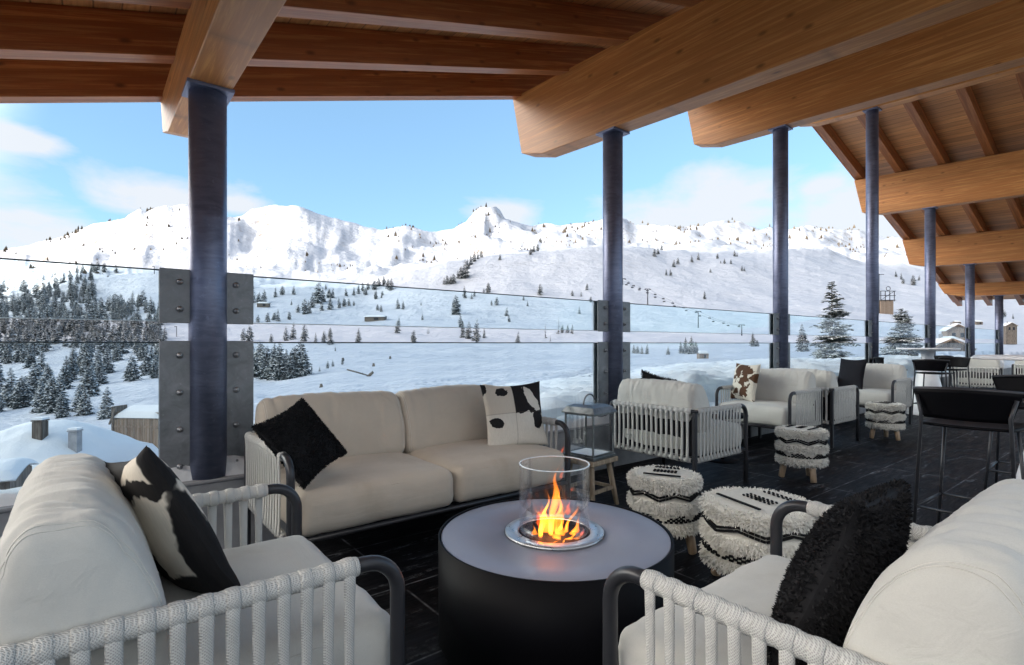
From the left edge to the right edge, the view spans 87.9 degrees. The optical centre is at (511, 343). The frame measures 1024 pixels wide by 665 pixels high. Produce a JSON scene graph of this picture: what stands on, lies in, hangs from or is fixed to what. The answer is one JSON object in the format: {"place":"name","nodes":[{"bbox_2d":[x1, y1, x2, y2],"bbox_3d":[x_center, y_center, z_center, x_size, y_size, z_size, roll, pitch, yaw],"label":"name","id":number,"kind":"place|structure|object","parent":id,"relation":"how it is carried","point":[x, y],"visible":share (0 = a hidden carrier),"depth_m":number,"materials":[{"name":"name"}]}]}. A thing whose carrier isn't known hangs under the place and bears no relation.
{"place":"outdoors","nodes":[
{"label":"outdoors","id":0,"kind":"place"},
{"bbox_2d":[0,100,900,250],"label":"sky","id":1,"kind":"structure","parent":0,"point":[426,165],"materials":[{"name":"blue"}]},
{"bbox_2d":[0,204,1023,430],"bbox_3d":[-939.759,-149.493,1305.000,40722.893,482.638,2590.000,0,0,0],"label":"mountain slopes","id":2,"kind":"structure","parent":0,"point":[276,239],"depth_m":498.87,"materials":[{"name":"snow"}]},
{"bbox_2d":[0,333,12,358],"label":"conifer","id":3,"kind":"object","parent":2,"relation":"on","point":[3,346],"visible":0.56,"depth_m":281.68,"materials":[{"name":"green plant"}]},
{"bbox_2d":[0,343,13,363],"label":"conifer","id":4,"kind":"object","parent":2,"relation":"on","point":[6,356],"visible":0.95,"depth_m":255.35,"materials":[{"name":"green plant"}]},
{"bbox_2d":[0,368,16,407],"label":"conifer","id":5,"kind":"object","parent":2,"relation":"on","point":[9,386],"visible":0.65,"depth_m":117.50,"materials":[{"name":"green plant"}]},
{"bbox_2d":[2,328,19,349],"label":"conifer","id":6,"kind":"object","parent":2,"relation":"on","point":[11,336],"visible":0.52,"depth_m":317.62,"materials":[{"name":"green plant"}]},
{"bbox_2d":[6,319,21,340],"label":"conifer","id":7,"kind":"object","parent":2,"relation":"on","point":[10,329],"visible":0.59,"depth_m":357.70,"materials":[{"name":"green plant"}]},
{"bbox_2d":[8,333,24,362],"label":"conifer","id":8,"kind":"object","parent":2,"relation":"on","point":[17,357],"visible":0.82,"depth_m":254.79,"materials":[{"name":"green plant"}]},
{"bbox_2d":[0,457,38,489],"bbox_3d":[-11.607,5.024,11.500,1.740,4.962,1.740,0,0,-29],"label":"shed roof","id":9,"kind":"structure","parent":2,"relation":"on","point":[15,472],"depth_m":11.51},
{"bbox_2d":[7,377,33,409],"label":"conifer","id":10,"kind":"object","parent":2,"relation":"on","point":[19,397],"visible":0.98,"depth_m":110.77,"materials":[{"name":"green plant"}]},
{"bbox_2d":[23,344,36,368],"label":"conifer","id":11,"kind":"object","parent":2,"relation":"on","point":[30,360],"visible":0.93,"depth_m":231.10,"materials":[{"name":"green plant"}]},
{"bbox_2d":[22,362,42,401],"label":"conifer","id":12,"kind":"object","parent":2,"relation":"on","point":[33,382],"visible":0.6,"depth_m":127.05,"materials":[{"name":"green plant"}]},
{"bbox_2d":[29,329,41,355],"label":"conifer","id":13,"kind":"object","parent":2,"relation":"on","point":[37,347],"visible":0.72,"depth_m":282.42,"materials":[{"name":"green plant"}]},
{"bbox_2d":[28,381,44,413],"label":"conifer","id":14,"kind":"object","parent":2,"relation":"on","point":[35,404],"visible":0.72,"depth_m":98.31,"materials":[{"name":"green plant"}]},
{"bbox_2d":[32,351,52,380],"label":"conifer","id":15,"kind":"object","parent":2,"relation":"on","point":[42,363],"visible":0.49,"depth_m":178.79,"materials":[{"name":"green plant"}]},
{"bbox_2d":[39,334,52,351],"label":"conifer","id":16,"kind":"object","parent":2,"relation":"on","point":[45,345],"visible":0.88,"depth_m":293.12,"materials":[{"name":"green plant"}]},
{"bbox_2d":[32,366,60,397],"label":"conifer","id":17,"kind":"object","parent":2,"relation":"on","point":[45,376],"visible":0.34,"depth_m":110.89,"materials":[{"name":"green plant"}]},
{"bbox_2d":[35,376,59,414],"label":"conifer","id":18,"kind":"object","parent":2,"relation":"on","point":[45,400],"visible":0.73,"depth_m":94.08,"materials":[{"name":"green plant"}]},
{"bbox_2d":[41,305,54,325],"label":"conifer","id":19,"kind":"object","parent":2,"relation":"on","point":[47,315],"visible":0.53,"depth_m":403.61,"materials":[{"name":"green plant"}]},
{"bbox_2d":[45,374,71,414],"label":"conifer","id":20,"kind":"object","parent":2,"relation":"on","point":[57,391],"visible":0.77,"depth_m":94.83,"materials":[{"name":"green plant"}]},
{"bbox_2d":[53,391,70,418],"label":"conifer","id":21,"kind":"object","parent":2,"relation":"on","point":[63,411],"visible":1,"depth_m":87.54,"materials":[{"name":"green plant"}]},
{"bbox_2d":[57,356,76,388],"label":"conifer","id":22,"kind":"object","parent":2,"relation":"on","point":[66,375],"visible":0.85,"depth_m":152.87,"materials":[{"name":"green plant"}]},
{"bbox_2d":[64,351,78,379],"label":"conifer","id":23,"kind":"object","parent":2,"relation":"on","point":[74,372],"visible":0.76,"depth_m":178.96,"materials":[{"name":"green plant"}]},
{"bbox_2d":[65,313,82,334],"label":"conifer","id":24,"kind":"object","parent":2,"relation":"on","point":[69,327],"visible":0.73,"depth_m":343.04,"materials":[{"name":"green plant"}]},
{"bbox_2d":[69,384,84,411],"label":"conifer","id":25,"kind":"object","parent":2,"relation":"on","point":[75,404],"visible":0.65,"depth_m":94.62,"materials":[{"name":"green plant"}]},
{"bbox_2d":[0,417,158,469],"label":"snowy chalet","id":26,"kind":"object","parent":2,"relation":"on","point":[40,439],"visible":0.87,"depth_m":18.05,"materials":[{"name":"snow"}]},
{"bbox_2d":[0,266,167,348],"bbox_3d":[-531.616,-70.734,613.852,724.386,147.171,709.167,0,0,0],"label":"conifer wood","id":27,"kind":"object","parent":2,"relation":"on","point":[113,316],"visible":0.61,"depth_m":404.15,"materials":[{"name":"green plant"}]},
{"bbox_2d":[75,341,94,372],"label":"conifer","id":28,"kind":"object","parent":2,"relation":"on","point":[79,359],"visible":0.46,"depth_m":200.78,"materials":[{"name":"green plant"}]},
{"bbox_2d":[74,387,96,415],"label":"conifer","id":29,"kind":"object","parent":2,"relation":"on","point":[86,408],"visible":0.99,"depth_m":89.23,"materials":[{"name":"green plant"}]},
{"bbox_2d":[77,349,94,381],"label":"conifer","id":30,"kind":"object","parent":2,"relation":"on","point":[90,364],"visible":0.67,"depth_m":174.98,"materials":[{"name":"green plant"}]},
{"bbox_2d":[74,366,102,397],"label":"conifer","id":31,"kind":"object","parent":2,"relation":"on","point":[93,386],"visible":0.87,"depth_m":119.99,"materials":[{"name":"green plant"}]},
{"bbox_2d":[92,358,109,384],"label":"conifer","id":32,"kind":"object","parent":2,"relation":"on","point":[101,378],"visible":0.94,"depth_m":161.81,"materials":[{"name":"green plant"}]},
{"bbox_2d":[96,300,108,318],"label":"conifer","id":33,"kind":"object","parent":2,"relation":"on","point":[102,311],"visible":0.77,"depth_m":410.91,"materials":[{"name":"green plant"}]},
{"bbox_2d":[95,330,112,355],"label":"conifer","id":34,"kind":"object","parent":2,"relation":"on","point":[102,351],"visible":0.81,"depth_m":245.13,"materials":[{"name":"green plant"}]},
{"bbox_2d":[95,387,114,419],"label":"conifer","id":35,"kind":"object","parent":2,"relation":"on","point":[106,408],"visible":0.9,"depth_m":82.35,"materials":[{"name":"green plant"}]},
{"bbox_2d":[100,346,117,373],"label":"conifer","id":36,"kind":"object","parent":2,"relation":"on","point":[108,366],"visible":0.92,"depth_m":193.56,"materials":[{"name":"green plant"}]},
{"bbox_2d":[111,341,124,361],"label":"conifer","id":37,"kind":"object","parent":2,"relation":"on","point":[117,356],"visible":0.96,"depth_m":226.39,"materials":[{"name":"green plant"}]},
{"bbox_2d":[119,327,130,353],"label":"conifer","id":38,"kind":"object","parent":2,"relation":"on","point":[122,350],"visible":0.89,"depth_m":245.99,"materials":[{"name":"green plant"}]},
{"bbox_2d":[121,355,142,381],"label":"conifer","id":39,"kind":"object","parent":2,"relation":"on","point":[131,372],"visible":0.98,"depth_m":158.25,"materials":[{"name":"green plant"}]},
{"bbox_2d":[108,405,158,448],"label":"wooden barn","id":40,"kind":"structure","parent":2,"relation":"on","point":[139,422],"depth_m":27.00,"materials":[{"name":"wood"}]},
{"bbox_2d":[130,334,142,352],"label":"conifer","id":41,"kind":"object","parent":2,"relation":"on","point":[135,347],"visible":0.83,"depth_m":240.37,"materials":[{"name":"green plant"}]},
{"bbox_2d":[134,341,147,360],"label":"conifer","id":42,"kind":"object","parent":2,"relation":"on","point":[140,355],"visible":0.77,"depth_m":217.66,"materials":[{"name":"green plant"}]},
{"bbox_2d":[138,346,153,375],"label":"conifer","id":43,"kind":"object","parent":2,"relation":"on","point":[145,366],"visible":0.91,"depth_m":175.04,"materials":[{"name":"green plant"}]},
{"bbox_2d":[148,355,158,378],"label":"conifer","id":44,"kind":"object","parent":2,"relation":"on","point":[154,371],"visible":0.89,"depth_m":158.28,"materials":[{"name":"green plant"}]},
{"bbox_2d":[254,341,266,376],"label":"conifer","id":45,"kind":"object","parent":2,"relation":"on","point":[257,362],"visible":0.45,"depth_m":104.28,"materials":[{"name":"green plant"}]},
{"bbox_2d":[255,348,271,378],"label":"conifer","id":46,"kind":"object","parent":2,"relation":"on","point":[263,366],"visible":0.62,"depth_m":98.23,"materials":[{"name":"green plant"}]},
{"bbox_2d":[263,343,278,380],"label":"conifer","id":47,"kind":"object","parent":2,"relation":"on","point":[269,369],"visible":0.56,"depth_m":92.71,"materials":[{"name":"green plant"}]},
{"bbox_2d":[270,341,287,380],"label":"conifer","id":48,"kind":"object","parent":2,"relation":"on","point":[278,372],"visible":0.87,"depth_m":87.29,"materials":[{"name":"green plant"}]},
{"bbox_2d":[282,353,295,378],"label":"conifer","id":49,"kind":"object","parent":2,"relation":"on","point":[292,367],"visible":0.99,"depth_m":87.56,"materials":[{"name":"green plant"}]},
{"bbox_2d":[289,341,312,377],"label":"conifer","id":50,"kind":"object","parent":2,"relation":"on","point":[304,364],"visible":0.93,"depth_m":88.91,"materials":[{"name":"green plant"}]},
{"bbox_2d":[311,282,323,302],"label":"conifer","id":51,"kind":"object","parent":2,"relation":"on","point":[318,293],"visible":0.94,"depth_m":510.30,"materials":[{"name":"green plant"}]},
{"bbox_2d":[364,315,386,320],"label":"hut","id":52,"kind":"object","parent":2,"relation":"on","point":[375,318],"visible":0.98,"depth_m":391.39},
{"bbox_2d":[3,203,906,289],"bbox_3d":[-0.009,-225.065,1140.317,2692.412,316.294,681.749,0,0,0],"label":"distant brush","id":53,"kind":"object","parent":2,"relation":"on","point":[307,254],"visible":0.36,"depth_m":1237.33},
{"bbox_2d":[452,294,461,314],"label":"conifer","id":54,"kind":"object","parent":2,"relation":"on","point":[457,306],"visible":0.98,"depth_m":394.73,"materials":[{"name":"green plant"}]},
{"bbox_2d":[686,337,696,353],"bbox_3d":[21.915,0.274,64.992,1.545,2.412,1.437,0,0,38],"label":"conifer","id":55,"kind":"object","parent":2,"relation":"on","point":[691,348],"visible":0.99,"depth_m":64.77,"materials":[{"name":"green plant"}]},
{"bbox_2d":[697,351,708,358],"bbox_3d":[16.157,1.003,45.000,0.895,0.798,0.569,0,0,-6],"label":"hut","id":56,"kind":"object","parent":2,"relation":"on","point":[702,354],"visible":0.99,"depth_m":44.76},
{"bbox_2d":[795,324,809,351],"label":"conifer","id":57,"kind":"object","parent":2,"relation":"on","point":[800,343],"visible":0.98,"depth_m":98.17,"materials":[{"name":"green plant"}]},
{"bbox_2d":[879,274,895,313],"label":"lift tower","id":58,"kind":"structure","parent":2,"relation":"on","point":[885,306],"depth_m":392.35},
{"bbox_2d":[879,309,924,355],"bbox_3d":[20.459,-0.199,28.005,2.534,3.299,2.672,0,0,0],"label":"spruce tree","id":59,"kind":"object","parent":2,"relation":"on","point":[899,338],"visible":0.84,"depth_m":27.73,"materials":[{"name":"green plant"}]},
{"bbox_2d":[922,334,976,350],"bbox_3d":[50.795,2.759,62.000,4.374,7.711,5.199,0,0,29],"label":"chalet","id":60,"kind":"object","parent":2,"relation":"on","point":[942,341],"visible":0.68,"depth_m":60.12,"materials":[{"name":"grey concrete"}]},
{"bbox_2d":[939,322,964,339],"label":"chalet","id":61,"kind":"object","parent":2,"relation":"on","point":[957,330],"visible":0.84,"depth_m":118.17,"materials":[{"name":"grey concrete"}]},
{"bbox_2d":[1003,322,1017,343],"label":"chalet","id":62,"kind":"object","parent":2,"relation":"on","point":[1009,332],"visible":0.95,"depth_m":168.64,"materials":[{"name":"wood"}]},
{"bbox_2d":[254,354,1014,423],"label":"snow ground","id":63,"kind":"structure","parent":0,"point":[558,396],"depth_m":11.63,"materials":[{"name":"snow"}]},
{"bbox_2d":[808,281,860,358],"bbox_3d":[15.053,-0.746,25.018,2.198,4.383,2.414,0,0,0],"label":"spruce tree","id":64,"kind":"object","parent":63,"relation":"on","point":[834,342],"visible":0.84,"depth_m":24.76,"materials":[{"name":"green plant"}]},
{"bbox_2d":[305,387,1023,664],"bbox_3d":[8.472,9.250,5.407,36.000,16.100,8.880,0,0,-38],"label":"floor","id":65,"kind":"structure","parent":0,"point":[409,548],"depth_m":4.49,"materials":[{"name":"tile"}]},
{"bbox_2d":[0,453,404,664],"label":"rope armchair","id":66,"kind":"object","parent":65,"relation":"on","point":[83,581],"visible":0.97,"depth_m":1.09,"materials":[{"name":"beige fabric"}]},
{"bbox_2d":[104,445,240,593],"bbox_3d":[-0.940,0.500,1.449,0.460,0.460,0.134,-17,12,41],"label":"cowhide pillow","id":67,"kind":"object","parent":66,"relation":"on","point":[187,551],"visible":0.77,"depth_m":1.32,"materials":[{"name":"fur"}]},
{"bbox_2d":[244,384,570,544],"bbox_3d":[-0.583,0.749,3.291,1.801,0.903,0.922,0,0,-38],"label":"rope sofa","id":68,"kind":"object","parent":65,"relation":"on","point":[409,455],"visible":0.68,"depth_m":3.10,"materials":[{"name":"beige fabric"}]},
{"bbox_2d":[251,398,347,489],"bbox_3d":[-1.049,0.488,2.662,0.156,0.394,0.396,-37,3,20],"label":"fluffy pillow","id":69,"kind":"object","parent":68,"relation":"on","point":[303,436],"visible":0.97,"depth_m":2.58,"materials":[{"name":"black fur"}]},
{"bbox_2d":[480,381,547,444],"bbox_3d":[0.016,0.490,3.629,0.450,0.450,0.132,-2,-14,-22],"label":"cowhide pillow","id":70,"kind":"object","parent":68,"relation":"on","point":[513,414],"visible":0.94,"depth_m":3.58,"materials":[{"name":"fur"}]},
{"bbox_2d":[0,368,1010,548],"bbox_3d":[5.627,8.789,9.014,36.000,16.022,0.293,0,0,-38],"label":"concrete kerb","id":71,"kind":"structure","parent":65,"relation":"on","point":[601,436],"depth_m":4.63,"materials":[{"name":"concrete"}]},
{"bbox_2d":[0,258,158,342],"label":"glass screen","id":72,"kind":"object","parent":71,"relation":"on","point":[76,319],"visible":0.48,"depth_m":2.75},
{"bbox_2d":[159,77,253,483],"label":"steel column","id":73,"kind":"structure","parent":71,"relation":"on","point":[206,396],"depth_m":3.03,"materials":[{"name":"metal"}]},
{"bbox_2d":[254,276,596,342],"bbox_3d":[-0.393,0.178,4.223,3.297,1.189,0.018,0,0,-38],"label":"glass screen","id":74,"kind":"object","parent":71,"relation":"on","point":[416,326],"visible":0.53,"depth_m":3.95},
{"bbox_2d":[0,364,1011,506],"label":"kerb snow","id":75,"kind":"structure","parent":71,"relation":"on","point":[183,474],"depth_m":3.16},
{"bbox_2d":[593,126,629,422],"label":"steel column","id":76,"kind":"structure","parent":71,"relation":"on","point":[611,351],"depth_m":5.23,"materials":[{"name":"metal"}]},
{"bbox_2d":[630,303,772,342],"bbox_3d":[2.399,0.178,6.424,3.297,1.189,0.018,0,0,-38],"label":"glass screen","id":77,"kind":"object","parent":71,"relation":"on","point":[694,308],"visible":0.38,"depth_m":6.15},
{"bbox_2d":[768,124,792,368],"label":"steel column","id":78,"kind":"structure","parent":71,"relation":"on","point":[779,330],"depth_m":7.43,"materials":[{"name":"metal"}]},
{"bbox_2d":[862,106,881,362],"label":"steel column","id":79,"kind":"structure","parent":71,"relation":"on","point":[872,239],"depth_m":9.64,"materials":[{"name":"metal"}]},
{"bbox_2d":[0,0,1023,305],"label":"terrace roof","id":80,"kind":"structure","parent":79,"relation":"on","point":[940,82],"depth_m":4.88,"materials":[{"name":"brown wood"}]},
{"bbox_2d":[922,206,937,355],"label":"steel column","id":81,"kind":"structure","parent":71,"relation":"on","point":[930,268],"depth_m":11.84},
{"bbox_2d":[963,263,976,357],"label":"steel column","id":82,"kind":"structure","parent":71,"relation":"on","point":[970,310],"depth_m":14.04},
{"bbox_2d":[993,295,1004,354],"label":"steel column","id":83,"kind":"structure","parent":71,"relation":"on","point":[999,314],"depth_m":16.24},
{"bbox_2d":[438,497,673,664],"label":"fire table","id":84,"kind":"object","parent":65,"relation":"on","point":[521,581],"visible":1,"depth_m":1.87,"materials":[{"name":"black metal"}]},
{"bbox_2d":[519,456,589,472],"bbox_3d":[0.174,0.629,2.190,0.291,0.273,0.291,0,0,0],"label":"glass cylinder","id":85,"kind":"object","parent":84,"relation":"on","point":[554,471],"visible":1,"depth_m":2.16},
{"bbox_2d":[561,456,618,504],"bbox_3d":[0.577,1.023,3.960,0.316,0.362,0.338,0,0,45],"label":"wooden stool","id":86,"kind":"object","parent":65,"relation":"on","point":[589,482],"visible":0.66,"depth_m":3.92,"materials":[{"name":"brown wood"}]},
{"bbox_2d":[562,393,616,461],"bbox_3d":[0.577,0.607,3.960,0.294,0.468,0.294,0,0,45],"label":"lantern","id":87,"kind":"object","parent":86,"relation":"on","point":[592,410],"visible":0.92,"depth_m":3.90,"materials":[{"name":"metal"}]},
{"bbox_2d":[626,464,702,554],"bbox_3d":[0.888,0.974,3.101,0.442,0.466,0.442,0,0,24],"label":"wool pouf","id":88,"kind":"object","parent":65,"relation":"on","point":[667,497],"visible":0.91,"depth_m":2.94,"materials":[{"name":"white fabric"}]},
{"bbox_2d":[609,378,747,482],"bbox_3d":[1.462,0.752,4.687,0.833,0.896,0.891,0,0,-38],"label":"rope armchair","id":89,"kind":"object","parent":65,"relation":"on","point":[675,420],"visible":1,"depth_m":4.38,"materials":[{"name":"fabric"}]},
{"bbox_2d":[641,369,676,380],"bbox_3d":[1.359,0.486,4.964,0.178,0.422,0.431,-8,15,-34],"label":"dark pillow","id":90,"kind":"object","parent":89,"relation":"on","point":[645,374],"visible":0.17,"depth_m":4.97,"materials":[{"name":"fabric"}]},
{"bbox_2d":[709,411,742,463],"bbox_3d":[2.162,0.960,5.462,0.490,0.480,0.490,0,0,-38],"label":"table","id":91,"kind":"object","parent":65,"relation":"on","point":[728,460],"visible":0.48,"depth_m":5.37,"materials":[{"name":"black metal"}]},
{"bbox_2d":[698,486,814,575],"bbox_3d":[1.220,0.984,2.621,0.577,0.450,0.576,0,0,-20],"label":"wool pouf","id":92,"kind":"object","parent":65,"relation":"on","point":[734,528],"visible":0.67,"depth_m":2.48,"materials":[{"name":"white fabric"}]},
{"bbox_2d":[715,368,821,437],"bbox_3d":[2.982,0.752,6.198,0.833,0.896,0.891,0,0,-38],"label":"rope armchair","id":93,"kind":"object","parent":65,"relation":"on","point":[788,397],"visible":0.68,"depth_m":6.03,"materials":[{"name":"fabric"}]},
{"bbox_2d":[731,363,760,401],"bbox_3d":[2.789,0.465,6.363,0.133,0.460,0.460,12,-2,-11],"label":"cowhide pillow","id":94,"kind":"object","parent":93,"relation":"on","point":[745,381],"visible":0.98,"depth_m":6.27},
{"bbox_2d":[774,425,829,482],"bbox_3d":[2.569,0.974,4.720,0.442,0.466,0.442,0,0,-39],"label":"wool pouf","id":95,"kind":"object","parent":65,"relation":"on","point":[805,447],"visible":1,"depth_m":4.57,"materials":[{"name":"white fabric"}]},
{"bbox_2d":[758,368,858,447],"bbox_3d":[3.714,0.752,6.660,0.833,0.896,0.891,0,0,-38],"label":"rope armchair","id":96,"kind":"object","parent":65,"relation":"on","point":[837,408],"visible":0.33,"depth_m":6.20,"materials":[{"name":"fabric"}]},
{"bbox_2d":[603,479,1023,664],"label":"rope armchair","id":97,"kind":"object","parent":65,"relation":"on","point":[949,590],"visible":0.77,"depth_m":0.91,"materials":[{"name":"fabric"}]},
{"bbox_2d":[767,478,913,664],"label":"shaggy pillow","id":98,"kind":"object","parent":97,"relation":"on","point":[851,548],"visible":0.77,"depth_m":1.07,"materials":[{"name":"black fur"}]},
{"bbox_2d":[836,363,911,423],"bbox_3d":[5.342,0.752,7.969,0.833,0.896,0.891,0,0,-38],"label":"rope armchair","id":99,"kind":"object","parent":65,"relation":"on","point":[887,382],"visible":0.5,"depth_m":7.80,"materials":[{"name":"fabric"}]},
{"bbox_2d":[837,358,866,388],"bbox_3d":[5.147,0.460,8.057,0.132,0.470,0.470,11,-2,-13],"label":"square pillow","id":100,"kind":"object","parent":99,"relation":"on","point":[851,372],"visible":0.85,"depth_m":7.99,"materials":[{"name":"black fabric"}]},
{"bbox_2d":[864,401,906,440],"bbox_3d":[4.706,0.974,6.701,0.442,0.466,0.442,0,0,-23],"label":"wool pouf","id":101,"kind":"object","parent":65,"relation":"on","point":[886,416],"visible":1,"depth_m":6.56,"materials":[{"name":"fur"}]},
{"bbox_2d":[896,348,960,415],"bbox_3d":[7.013,0.639,8.968,0.860,1.122,0.860,0,0,0],"label":"bar table","id":102,"kind":"object","parent":65,"relation":"on","point":[930,379],"visible":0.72,"depth_m":8.86,"materials":[{"name":"white paint"}]},
{"bbox_2d":[912,359,952,417],"bbox_3d":[6.623,0.722,8.343,0.496,0.959,0.482,0,0,-38],"label":"bar stool","id":103,"kind":"object","parent":65,"relation":"on","point":[930,365],"visible":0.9,"depth_m":8.23,"materials":[{"name":"black metal"}]},
{"bbox_2d":[938,357,970,387],"bbox_3d":[7.852,0.722,9.525,0.496,0.959,0.482,0,0,-29],"label":"bar stool","id":104,"kind":"object","parent":65,"relation":"on","point":[959,361],"visible":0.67,"depth_m":9.54,"materials":[{"name":"black metal"}]},
{"bbox_2d":[912,386,1023,523],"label":"bar stool","id":105,"kind":"object","parent":65,"relation":"on","point":[992,410],"visible":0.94,"depth_m":2.96,"materials":[{"name":"black metal"}]},
{"bbox_2d":[948,357,1002,387],"bbox_3d":[10.185,0.752,11.665,0.891,0.896,0.833,0,0,43],"label":"rope armchair","id":106,"kind":"object","parent":65,"relation":"on","point":[981,372],"visible":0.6,"depth_m":11.35,"materials":[{"name":"fabric"}]},
{"bbox_2d":[972,355,1023,478],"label":"bar table","id":107,"kind":"object","parent":65,"relation":"on","point":[1006,357],"visible":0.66,"depth_m":3.31,"materials":[{"name":"white paint"}]},
{"bbox_2d":[983,375,1023,490],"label":"bar stool","id":108,"kind":"object","parent":65,"relation":"on","point":[1010,382],"visible":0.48,"depth_m":4.17,"materials":[{"name":"black metal"}]},
{"bbox_2d":[1011,361,1023,374],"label":"rope armchair","id":109,"kind":"object","parent":65,"relation":"on","point":[1017,367],"visible":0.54,"depth_m":13.06,"materials":[{"name":"fabric"}]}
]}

